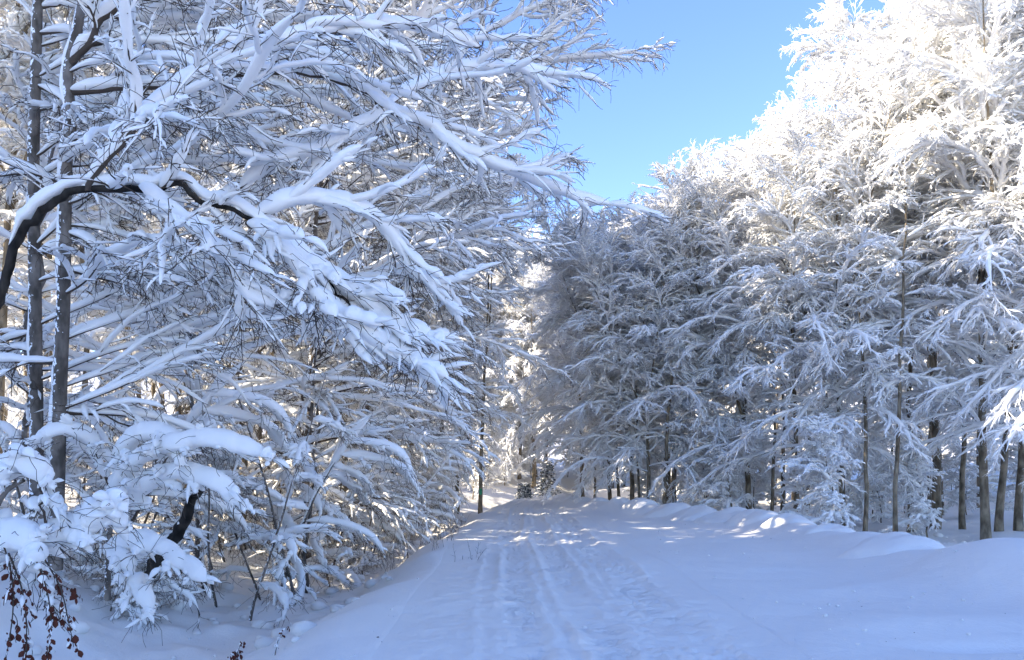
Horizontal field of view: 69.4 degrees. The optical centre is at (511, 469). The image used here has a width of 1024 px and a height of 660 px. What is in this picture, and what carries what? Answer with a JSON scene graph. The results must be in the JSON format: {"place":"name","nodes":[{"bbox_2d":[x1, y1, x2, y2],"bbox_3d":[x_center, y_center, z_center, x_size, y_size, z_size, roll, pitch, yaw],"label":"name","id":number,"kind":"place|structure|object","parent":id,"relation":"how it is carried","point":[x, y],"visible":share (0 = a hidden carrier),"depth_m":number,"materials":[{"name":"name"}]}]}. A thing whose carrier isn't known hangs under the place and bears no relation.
{"place":"outdoors","nodes":[
{"label":"outdoors","id":0,"kind":"place"},
{"bbox_2d":[1,0,903,373],"label":"sky","id":1,"kind":"structure","parent":0,"point":[726,63],"materials":[{"name":"blue"}]},
{"bbox_2d":[0,360,1023,659],"bbox_3d":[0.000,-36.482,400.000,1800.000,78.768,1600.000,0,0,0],"label":"ground","id":2,"kind":"structure","parent":0,"point":[990,572],"depth_m":11.21,"materials":[{"name":"white snow"}]},
{"bbox_2d":[0,4,78,435],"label":"beech tree","id":3,"kind":"object","parent":2,"relation":"on","point":[23,297],"visible":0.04,"depth_m":23.29,"materials":[{"name":"white plant"}]},
{"bbox_2d":[0,420,102,577],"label":"beech sapling","id":4,"kind":"object","parent":2,"relation":"on","point":[8,429],"visible":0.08,"depth_m":12.32,"materials":[{"name":"grey plant"}]},
{"bbox_2d":[0,415,125,514],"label":"beech sapling","id":5,"kind":"object","parent":2,"relation":"on","point":[25,487],"visible":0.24,"depth_m":14.49,"materials":[{"name":"grey plant"}]},
{"bbox_2d":[0,2,131,453],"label":"beech tree","id":6,"kind":"object","parent":2,"relation":"on","point":[10,36],"visible":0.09,"depth_m":19.24,"materials":[{"name":"white plant"}]},
{"bbox_2d":[0,6,133,498],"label":"beech tree","id":7,"kind":"object","parent":2,"relation":"on","point":[17,134],"visible":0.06,"depth_m":18.71,"materials":[{"name":"white plant"}]},
{"bbox_2d":[0,502,141,588],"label":"beech sapling","id":8,"kind":"object","parent":2,"relation":"on","point":[61,574],"visible":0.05,"depth_m":12.26,"materials":[{"name":"grey plant"}]},
{"bbox_2d":[0,0,154,432],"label":"beech tree","id":9,"kind":"object","parent":2,"relation":"on","point":[6,77],"visible":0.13,"depth_m":19.27,"materials":[{"name":"white plant"}]},
{"bbox_2d":[0,439,157,659],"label":"leafy shrub","id":10,"kind":"object","parent":2,"relation":"on","point":[34,543],"visible":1,"depth_m":6.93,"materials":[{"name":"grey plant"}]},
{"bbox_2d":[0,0,158,422],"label":"beech tree","id":11,"kind":"object","parent":2,"relation":"on","point":[8,148],"visible":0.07,"depth_m":19.98,"materials":[{"name":"white plant"}]},
{"bbox_2d":[62,540,105,575],"bbox_3d":[-7.970,1.565,13.806,1.758,1.615,1.659,0,0,-24],"label":"twiggy shrub","id":12,"kind":"object","parent":2,"relation":"on","point":[78,560],"visible":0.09,"depth_m":13.59,"materials":[{"name":"white plant"}]},
{"bbox_2d":[66,403,151,580],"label":"beech sapling","id":13,"kind":"object","parent":2,"relation":"on","point":[81,454],"visible":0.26,"depth_m":12.78,"materials":[{"name":"grey plant"}]},
{"bbox_2d":[71,311,181,572],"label":"beech sapling","id":14,"kind":"object","parent":2,"relation":"on","point":[97,332],"visible":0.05,"depth_m":15.52,"materials":[{"name":"grey plant"}]},
{"bbox_2d":[104,552,181,631],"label":"beech sapling","id":15,"kind":"object","parent":2,"relation":"on","point":[138,612],"visible":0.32,"depth_m":11.64,"materials":[{"name":"grey plant"}]},
{"bbox_2d":[69,561,221,607],"bbox_3d":[-6.016,1.687,12.238,2.262,1.246,1.415,0,0,-21],"label":"twiggy shrub","id":16,"kind":"object","parent":2,"relation":"on","point":[95,570],"visible":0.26,"depth_m":12.05,"materials":[{"name":"white plant"}]},
{"bbox_2d":[7,399,291,646],"bbox_3d":[-4.286,0.632,9.032,3.544,3.061,1.597,0,0,0],"label":"bent shrub","id":17,"kind":"object","parent":2,"relation":"on","point":[124,465],"visible":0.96,"depth_m":8.95,"materials":[{"name":"grey plant"}]},
{"bbox_2d":[8,361,309,621],"bbox_3d":[-6.050,0.576,12.760,3.341,4.888,4.963,0,0,42],"label":"beech sapling","id":18,"kind":"object","parent":2,"relation":"on","point":[276,434],"visible":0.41,"depth_m":12.96,"materials":[{"name":"grey plant"}]},
{"bbox_2d":[0,0,319,631],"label":"beech tree","id":19,"kind":"object","parent":2,"relation":"on","point":[47,157],"visible":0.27,"depth_m":11.49,"materials":[{"name":"grey plant"}]},
{"bbox_2d":[85,26,258,504],"bbox_3d":[-8.246,-8.084,19.101,4.602,20.109,4.802,0,0,15],"label":"beech tree","id":20,"kind":"object","parent":2,"relation":"on","point":[149,225],"visible":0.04,"depth_m":19.05,"materials":[{"name":"white plant"}]},
{"bbox_2d":[143,487,206,577],"bbox_3d":[-5.231,0.933,11.547,1.238,1.571,0.558,0,0,21],"label":"dead stump","id":21,"kind":"object","parent":2,"relation":"on","point":[178,534],"visible":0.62,"depth_m":11.40,"materials":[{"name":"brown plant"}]},
{"bbox_2d":[143,314,240,565],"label":"beech sapling","id":22,"kind":"object","parent":2,"relation":"on","point":[162,389],"visible":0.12,"depth_m":16.40,"materials":[{"name":"grey plant"}]},
{"bbox_2d":[145,373,259,608],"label":"beech sapling","id":23,"kind":"object","parent":2,"relation":"on","point":[234,475],"visible":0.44,"depth_m":12.60,"materials":[{"name":"grey plant"}]},
{"bbox_2d":[0,0,431,519],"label":"young beech","id":24,"kind":"object","parent":2,"relation":"on","point":[92,133],"visible":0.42,"depth_m":9.44,"materials":[{"name":"grey plant"}]},
{"bbox_2d":[0,0,436,588],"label":"beech tree","id":25,"kind":"object","parent":2,"relation":"on","point":[88,342],"visible":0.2,"depth_m":14.32,"materials":[{"name":"grey plant"}]},
{"bbox_2d":[186,394,260,599],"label":"beech sapling","id":26,"kind":"object","parent":2,"relation":"on","point":[228,570],"visible":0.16,"depth_m":14.57,"materials":[{"name":"grey plant"}]},
{"bbox_2d":[141,0,306,518],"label":"beech tree","id":27,"kind":"object","parent":2,"relation":"on","point":[244,461],"visible":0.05,"depth_m":20.48,"materials":[{"name":"white plant"}]},
{"bbox_2d":[9,515,466,659],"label":"fallen snow clods","id":28,"kind":"object","parent":2,"relation":"on","point":[298,629],"visible":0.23,"depth_m":12.21,"materials":[{"name":"white snow"}]},
{"bbox_2d":[182,307,303,609],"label":"beech sapling","id":29,"kind":"object","parent":2,"relation":"on","point":[278,569],"visible":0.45,"depth_m":13.87,"materials":[{"name":"grey plant"}]},
{"bbox_2d":[0,0,555,427],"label":"leaning beech","id":30,"kind":"object","parent":2,"relation":"on","point":[371,319],"visible":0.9,"depth_m":7.39,"materials":[{"name":"white plant"}]},
{"bbox_2d":[239,375,369,627],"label":"beech sapling","id":31,"kind":"object","parent":2,"relation":"on","point":[299,451],"visible":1,"depth_m":12.53,"materials":[{"name":"grey plant"}]},
{"bbox_2d":[113,61,500,592],"bbox_3d":[-4.446,-3.211,17.471,8.287,13.516,7.151,0,0,-21],"label":"beech tree","id":32,"kind":"object","parent":2,"relation":"on","point":[401,404],"visible":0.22,"depth_m":16.73,"materials":[{"name":"grey plant"}]},
{"bbox_2d":[200,414,428,607],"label":"beech sapling","id":33,"kind":"object","parent":2,"relation":"on","point":[406,472],"visible":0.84,"depth_m":15.02,"materials":[{"name":"grey plant"}]},
{"bbox_2d":[258,453,375,587],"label":"beech sapling","id":34,"kind":"object","parent":2,"relation":"on","point":[305,495],"visible":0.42,"depth_m":16.24,"materials":[{"name":"grey plant"}]},
{"bbox_2d":[269,448,375,566],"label":"beech sapling","id":35,"kind":"object","parent":2,"relation":"on","point":[336,554],"visible":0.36,"depth_m":17.70,"materials":[{"name":"grey plant"}]},
{"bbox_2d":[76,0,572,540],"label":"beech tree","id":36,"kind":"object","parent":2,"relation":"on","point":[360,370],"visible":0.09,"depth_m":22.77,"materials":[{"name":"grey plant"}]},
{"bbox_2d":[0,0,685,570],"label":"young beech","id":37,"kind":"object","parent":2,"relation":"on","point":[434,124],"visible":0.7,"depth_m":8.98,"materials":[{"name":"grey plant"}]},
{"bbox_2d":[313,535,379,581],"bbox_3d":[-4.398,2.433,18.891,1.859,1.707,1.754,0,0,14],"label":"twiggy shrub","id":38,"kind":"object","parent":2,"relation":"on","point":[358,565],"visible":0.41,"depth_m":18.61,"materials":[{"name":"white plant"}]},
{"bbox_2d":[227,0,490,506],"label":"beech tree","id":39,"kind":"object","parent":2,"relation":"on","point":[303,342],"visible":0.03,"depth_m":24.61,"materials":[{"name":"grey plant"}]},
{"bbox_2d":[292,453,430,581],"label":"beech sapling","id":40,"kind":"object","parent":2,"relation":"on","point":[385,527],"visible":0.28,"depth_m":19.33,"materials":[{"name":"grey plant"}]},
{"bbox_2d":[347,451,406,574],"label":"beech sapling","id":41,"kind":"object","parent":2,"relation":"on","point":[363,559],"visible":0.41,"depth_m":18.77,"materials":[{"name":"grey plant"}]},
{"bbox_2d":[108,0,675,561],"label":"beech tree","id":42,"kind":"object","parent":2,"relation":"on","point":[478,246],"visible":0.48,"depth_m":18.80,"materials":[{"name":"grey plant"}]},
{"bbox_2d":[373,494,437,559],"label":"beech sapling","id":43,"kind":"object","parent":2,"relation":"on","point":[387,545],"visible":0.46,"depth_m":21.90,"materials":[{"name":"grey plant"}]},
{"bbox_2d":[386,444,465,539],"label":"beech sapling","id":44,"kind":"object","parent":2,"relation":"on","point":[430,469],"visible":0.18,"depth_m":27.66,"materials":[{"name":"grey plant"}]},
{"bbox_2d":[401,481,469,538],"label":"beech sapling","id":45,"kind":"object","parent":2,"relation":"on","point":[434,495],"visible":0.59,"depth_m":26.21,"materials":[{"name":"grey plant"}]},
{"bbox_2d":[327,34,547,434],"bbox_3d":[-3.842,-9.975,34.576,12.041,24.172,12.825,0,0,-7],"label":"beech tree","id":46,"kind":"object","parent":2,"relation":"on","point":[504,127],"visible":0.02,"depth_m":34.81,"materials":[{"name":"white plant"}]},
{"bbox_2d":[340,60,538,512],"bbox_3d":[-2.907,-7.038,30.384,7.989,19.425,12.554,0,0,17],"label":"beech tree","id":47,"kind":"object","parent":2,"relation":"on","point":[445,319],"visible":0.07,"depth_m":30.40,"materials":[{"name":"grey plant"}]},
{"bbox_2d":[402,453,476,544],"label":"beech sapling","id":48,"kind":"object","parent":2,"relation":"on","point":[442,477],"visible":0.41,"depth_m":26.98,"materials":[{"name":"grey plant"}]},
{"bbox_2d":[342,0,577,535],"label":"beech tree","id":49,"kind":"object","parent":2,"relation":"on","point":[515,351],"visible":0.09,"depth_m":27.08,"materials":[{"name":"grey plant"}]},
{"bbox_2d":[443,202,506,513],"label":"beech tree","id":50,"kind":"object","parent":2,"relation":"on","point":[491,356],"visible":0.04,"depth_m":39.84,"materials":[{"name":"white plant"}]},
{"bbox_2d":[434,153,533,513],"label":"beech tree","id":51,"kind":"object","parent":2,"relation":"on","point":[500,287],"visible":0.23,"depth_m":35.61,"materials":[{"name":"white plant"}]},
{"bbox_2d":[462,424,509,500],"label":"young beech","id":52,"kind":"object","parent":2,"relation":"on","point":[488,471],"visible":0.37,"depth_m":48.33,"materials":[{"name":"white plant"}]},
{"bbox_2d":[445,251,553,482],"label":"beech tree","id":53,"kind":"object","parent":2,"relation":"on","point":[492,373],"visible":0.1,"depth_m":59.51,"materials":[{"name":"white plant"}]},
{"bbox_2d":[486,432,526,485],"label":"young beech","id":54,"kind":"object","parent":2,"relation":"on","point":[507,461],"visible":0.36,"depth_m":60.19,"materials":[{"name":"white plant"}]},
{"bbox_2d":[501,414,542,477],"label":"young beech","id":55,"kind":"object","parent":2,"relation":"on","point":[524,455],"visible":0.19,"depth_m":66.77,"materials":[{"name":"white plant"}]},
{"bbox_2d":[474,224,576,487],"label":"beech tree","id":56,"kind":"object","parent":2,"relation":"on","point":[513,322],"visible":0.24,"depth_m":58.22,"materials":[{"name":"white plant"}]},
{"bbox_2d":[532,459,561,496],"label":"spruce","id":57,"kind":"object","parent":2,"relation":"on","point":[547,466],"visible":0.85,"depth_m":49.78,"materials":[{"name":"grey plant"}]},
{"bbox_2d":[517,235,582,479],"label":"beech tree","id":58,"kind":"object","parent":2,"relation":"on","point":[529,443],"visible":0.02,"depth_m":62.69,"materials":[{"name":"white plant"}]},
{"bbox_2d":[506,215,606,496],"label":"beech tree","id":59,"kind":"object","parent":2,"relation":"on","point":[544,275],"visible":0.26,"depth_m":44.60,"materials":[{"name":"white plant"}]},
{"bbox_2d":[508,200,674,499],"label":"beech tree","id":60,"kind":"object","parent":2,"relation":"on","point":[557,318],"visible":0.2,"depth_m":37.76,"materials":[{"name":"white plant"}]},
{"bbox_2d":[535,190,685,501],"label":"beech tree","id":61,"kind":"object","parent":2,"relation":"on","point":[591,400],"visible":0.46,"depth_m":35.38,"materials":[{"name":"white plant"}]},
{"bbox_2d":[600,243,667,497],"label":"beech tree","id":62,"kind":"object","parent":2,"relation":"on","point":[622,425],"visible":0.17,"depth_m":35.78,"materials":[{"name":"white plant"}]},
{"bbox_2d":[542,190,726,504],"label":"beech tree","id":63,"kind":"object","parent":2,"relation":"on","point":[639,280],"visible":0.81,"depth_m":33.44,"materials":[{"name":"white plant"}]},
{"bbox_2d":[620,498,659,509],"bbox_3d":[5.542,1.845,29.636,2.752,1.518,1.932,0,0,-42],"label":"snow mound","id":64,"kind":"object","parent":2,"relation":"on","point":[635,504],"visible":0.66,"depth_m":28.90,"materials":[{"name":"white snow"}]},
{"bbox_2d":[627,448,662,503],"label":"young beech","id":65,"kind":"object","parent":2,"relation":"on","point":[644,482],"visible":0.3,"depth_m":39.73,"materials":[{"name":"white plant"}]},
{"bbox_2d":[571,189,742,502],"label":"beech tree","id":66,"kind":"object","parent":2,"relation":"on","point":[661,458],"visible":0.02,"depth_m":36.22,"materials":[{"name":"white plant"}]},
{"bbox_2d":[641,502,690,517],"bbox_3d":[5.979,1.766,27.505,2.146,1.146,2.525,0,0,40],"label":"snow mound","id":67,"kind":"object","parent":2,"relation":"on","point":[667,509],"visible":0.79,"depth_m":26.95,"materials":[{"name":"white snow"}]},
{"bbox_2d":[626,240,721,503],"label":"beech tree","id":68,"kind":"object","parent":2,"relation":"on","point":[669,410],"visible":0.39,"depth_m":33.99,"materials":[{"name":"white plant"}]},
{"bbox_2d":[350,507,1022,659],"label":"snow crumbs","id":69,"kind":"object","parent":2,"relation":"on","point":[826,615],"visible":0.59,"depth_m":9.50,"materials":[{"name":"white snow"}]},
{"bbox_2d":[588,149,789,497],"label":"beech tree","id":70,"kind":"object","parent":2,"relation":"on","point":[692,239],"visible":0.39,"depth_m":32.39,"materials":[{"name":"white plant"}]},
{"bbox_2d":[670,505,716,520],"bbox_3d":[6.435,1.577,25.846,2.272,0.675,1.585,0,0,-20],"label":"snow mound","id":71,"kind":"object","parent":2,"relation":"on","point":[693,513],"visible":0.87,"depth_m":25.52,"materials":[{"name":"white snow"}]},
{"bbox_2d":[676,424,748,507],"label":"spruce","id":72,"kind":"object","parent":2,"relation":"on","point":[702,453],"visible":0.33,"depth_m":33.28,"materials":[{"name":"white plant"}]},
{"bbox_2d":[611,142,820,508],"bbox_3d":[9.307,-6.048,34.315,9.186,17.698,8.215,0,0,13],"label":"beech tree","id":73,"kind":"object","parent":2,"relation":"on","point":[692,340],"visible":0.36,"depth_m":32.73,"materials":[{"name":"white plant"}]},
{"bbox_2d":[693,507,746,522],"bbox_3d":[7.020,1.509,24.145,2.423,0.598,2.020,0,0,-20],"label":"snow mound","id":74,"kind":"object","parent":2,"relation":"on","point":[724,515],"visible":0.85,"depth_m":23.98,"materials":[{"name":"white snow"}]},
{"bbox_2d":[682,413,761,510],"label":"spruce","id":75,"kind":"object","parent":2,"relation":"on","point":[730,495],"visible":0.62,"depth_m":32.10,"materials":[{"name":"white plant"}]},
{"bbox_2d":[723,509,778,525],"bbox_3d":[7.433,1.561,22.565,2.154,0.722,2.233,0,0,-9],"label":"snow mound","id":76,"kind":"object","parent":2,"relation":"on","point":[747,517],"visible":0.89,"depth_m":22.16,"materials":[{"name":"white snow"}]},
{"bbox_2d":[721,439,785,509],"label":"spruce","id":77,"kind":"object","parent":2,"relation":"on","point":[757,483],"visible":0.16,"depth_m":36.76,"materials":[{"name":"white plant"}]},
{"bbox_2d":[646,73,896,511],"bbox_3d":[10.582,-6.430,31.076,8.967,18.630,10.320,0,0,-12],"label":"beech tree","id":78,"kind":"object","parent":2,"relation":"on","point":[770,273],"visible":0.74,"depth_m":29.75,"materials":[{"name":"white plant"}]},
{"bbox_2d":[751,433,794,510],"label":"young beech","id":79,"kind":"object","parent":2,"relation":"on","point":[760,497],"visible":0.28,"depth_m":40.97,"materials":[{"name":"white plant"}]},
{"bbox_2d":[734,180,812,510],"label":"beech tree","id":80,"kind":"object","parent":2,"relation":"on","point":[761,401],"visible":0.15,"depth_m":32.88,"materials":[{"name":"white plant"}]},
{"bbox_2d":[712,191,853,504],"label":"beech tree","id":81,"kind":"object","parent":2,"relation":"on","point":[777,386],"visible":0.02,"depth_m":53.02,"materials":[{"name":"white plant"}]},
{"bbox_2d":[748,184,819,510],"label":"beech tree","id":82,"kind":"object","parent":2,"relation":"on","point":[782,477],"visible":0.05,"depth_m":39.30,"materials":[{"name":"white plant"}]},
{"bbox_2d":[756,513,816,529],"bbox_3d":[7.926,1.801,20.411,2.744,1.218,1.640,0,0,-9],"label":"snow mound","id":83,"kind":"object","parent":2,"relation":"on","point":[783,519],"visible":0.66,"depth_m":20.17,"materials":[{"name":"white snow"}]},
{"bbox_2d":[774,455,832,522],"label":"spruce","id":84,"kind":"object","parent":2,"relation":"on","point":[792,482],"visible":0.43,"depth_m":28.93,"materials":[{"name":"white plant"}]},
{"bbox_2d":[776,412,864,529],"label":"spruce","id":85,"kind":"object","parent":2,"relation":"on","point":[833,497],"visible":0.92,"depth_m":25.62,"materials":[{"name":"white plant"}]},
{"bbox_2d":[804,523,855,534],"bbox_3d":[8.132,1.935,17.946,1.998,1.269,2.174,0,0,39],"label":"snow mound","id":86,"kind":"object","parent":2,"relation":"on","point":[830,527],"visible":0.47,"depth_m":17.68,"materials":[{"name":"white snow"}]},
{"bbox_2d":[676,27,997,525],"bbox_3d":[12.375,-6.927,29.404,7.118,19.998,10.293,0,0,-27],"label":"beech tree","id":87,"kind":"object","parent":2,"relation":"on","point":[849,238],"visible":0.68,"depth_m":28.36,"materials":[{"name":"white plant"}]},
{"bbox_2d":[809,426,877,520],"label":"spruce","id":88,"kind":"object","parent":2,"relation":"on","point":[853,512],"visible":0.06,"depth_m":35.68,"materials":[{"name":"white plant"}]},
{"bbox_2d":[770,177,929,512],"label":"beech tree","id":89,"kind":"object","parent":2,"relation":"on","point":[800,436],"visible":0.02,"depth_m":43.94,"materials":[{"name":"white plant"}]},
{"bbox_2d":[802,87,907,530],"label":"beech tree","id":90,"kind":"object","parent":2,"relation":"on","point":[861,313],"visible":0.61,"depth_m":27.89,"materials":[{"name":"white plant"}]},
{"bbox_2d":[850,450,903,522],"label":"spruce","id":91,"kind":"object","parent":2,"relation":"on","point":[882,502],"visible":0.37,"depth_m":35.50,"materials":[{"name":"white plant"}]},
{"bbox_2d":[836,531,945,558],"bbox_3d":[7.547,1.819,14.156,2.947,1.238,1.957,0,0,-9],"label":"snow mound","id":92,"kind":"object","parent":2,"relation":"on","point":[885,543],"visible":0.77,"depth_m":13.77,"materials":[{"name":"white snow"}]},
{"bbox_2d":[766,0,1023,528],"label":"beech tree","id":93,"kind":"object","parent":2,"relation":"on","point":[838,24],"visible":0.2,"depth_m":30.66,"materials":[{"name":"white plant"}]},
{"bbox_2d":[777,0,1023,539],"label":"beech tree","id":94,"kind":"object","parent":2,"relation":"on","point":[986,83],"visible":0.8,"depth_m":25.09,"materials":[{"name":"white plant"}]},
{"bbox_2d":[839,73,969,531],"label":"beech tree","id":95,"kind":"object","parent":2,"relation":"on","point":[906,97],"visible":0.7,"depth_m":26.82,"materials":[{"name":"white plant"}]},
{"bbox_2d":[870,432,947,537],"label":"spruce","id":96,"kind":"object","parent":2,"relation":"on","point":[917,462],"visible":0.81,"depth_m":28.27,"materials":[{"name":"white plant"}]},
{"bbox_2d":[803,0,1023,531],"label":"beech tree","id":97,"kind":"object","parent":2,"relation":"on","point":[1018,521],"visible":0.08,"depth_m":29.05,"materials":[{"name":"white plant"}]},
{"bbox_2d":[848,44,986,532],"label":"beech tree","id":98,"kind":"object","parent":2,"relation":"on","point":[910,213],"visible":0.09,"depth_m":30.20,"materials":[{"name":"white plant"}]},
{"bbox_2d":[847,0,1023,501],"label":"beech tree","id":99,"kind":"object","parent":2,"relation":"on","point":[1014,251],"visible":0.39,"depth_m":25.11,"materials":[{"name":"white plant"}]},
{"bbox_2d":[919,175,994,529],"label":"beech tree","id":100,"kind":"object","parent":2,"relation":"on","point":[961,519],"visible":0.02,"depth_m":31.94,"materials":[{"name":"white plant"}]},
{"bbox_2d":[941,443,992,514],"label":"spruce","id":101,"kind":"object","parent":2,"relation":"on","point":[951,470],"visible":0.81,"depth_m":37.83,"materials":[{"name":"white plant"}]},
{"bbox_2d":[965,424,1013,497],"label":"young beech","id":102,"kind":"object","parent":2,"relation":"on","point":[991,479],"visible":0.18,"depth_m":48.01,"materials":[{"name":"white plant"}]},
{"bbox_2d":[959,73,1023,531],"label":"beech tree","id":103,"kind":"object","parent":2,"relation":"on","point":[999,517],"visible":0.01,"depth_m":29.75,"materials":[{"name":"brown plant"}]},
{"bbox_2d":[977,429,1023,517],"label":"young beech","id":104,"kind":"object","parent":2,"relation":"on","point":[1012,465],"visible":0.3,"depth_m":34.00,"materials":[{"name":"white plant"}]},
{"bbox_2d":[370,488,809,659],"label":"road","id":105,"kind":"structure","parent":0,"point":[468,606],"depth_m":9.64,"materials":[{"name":"white snow"}]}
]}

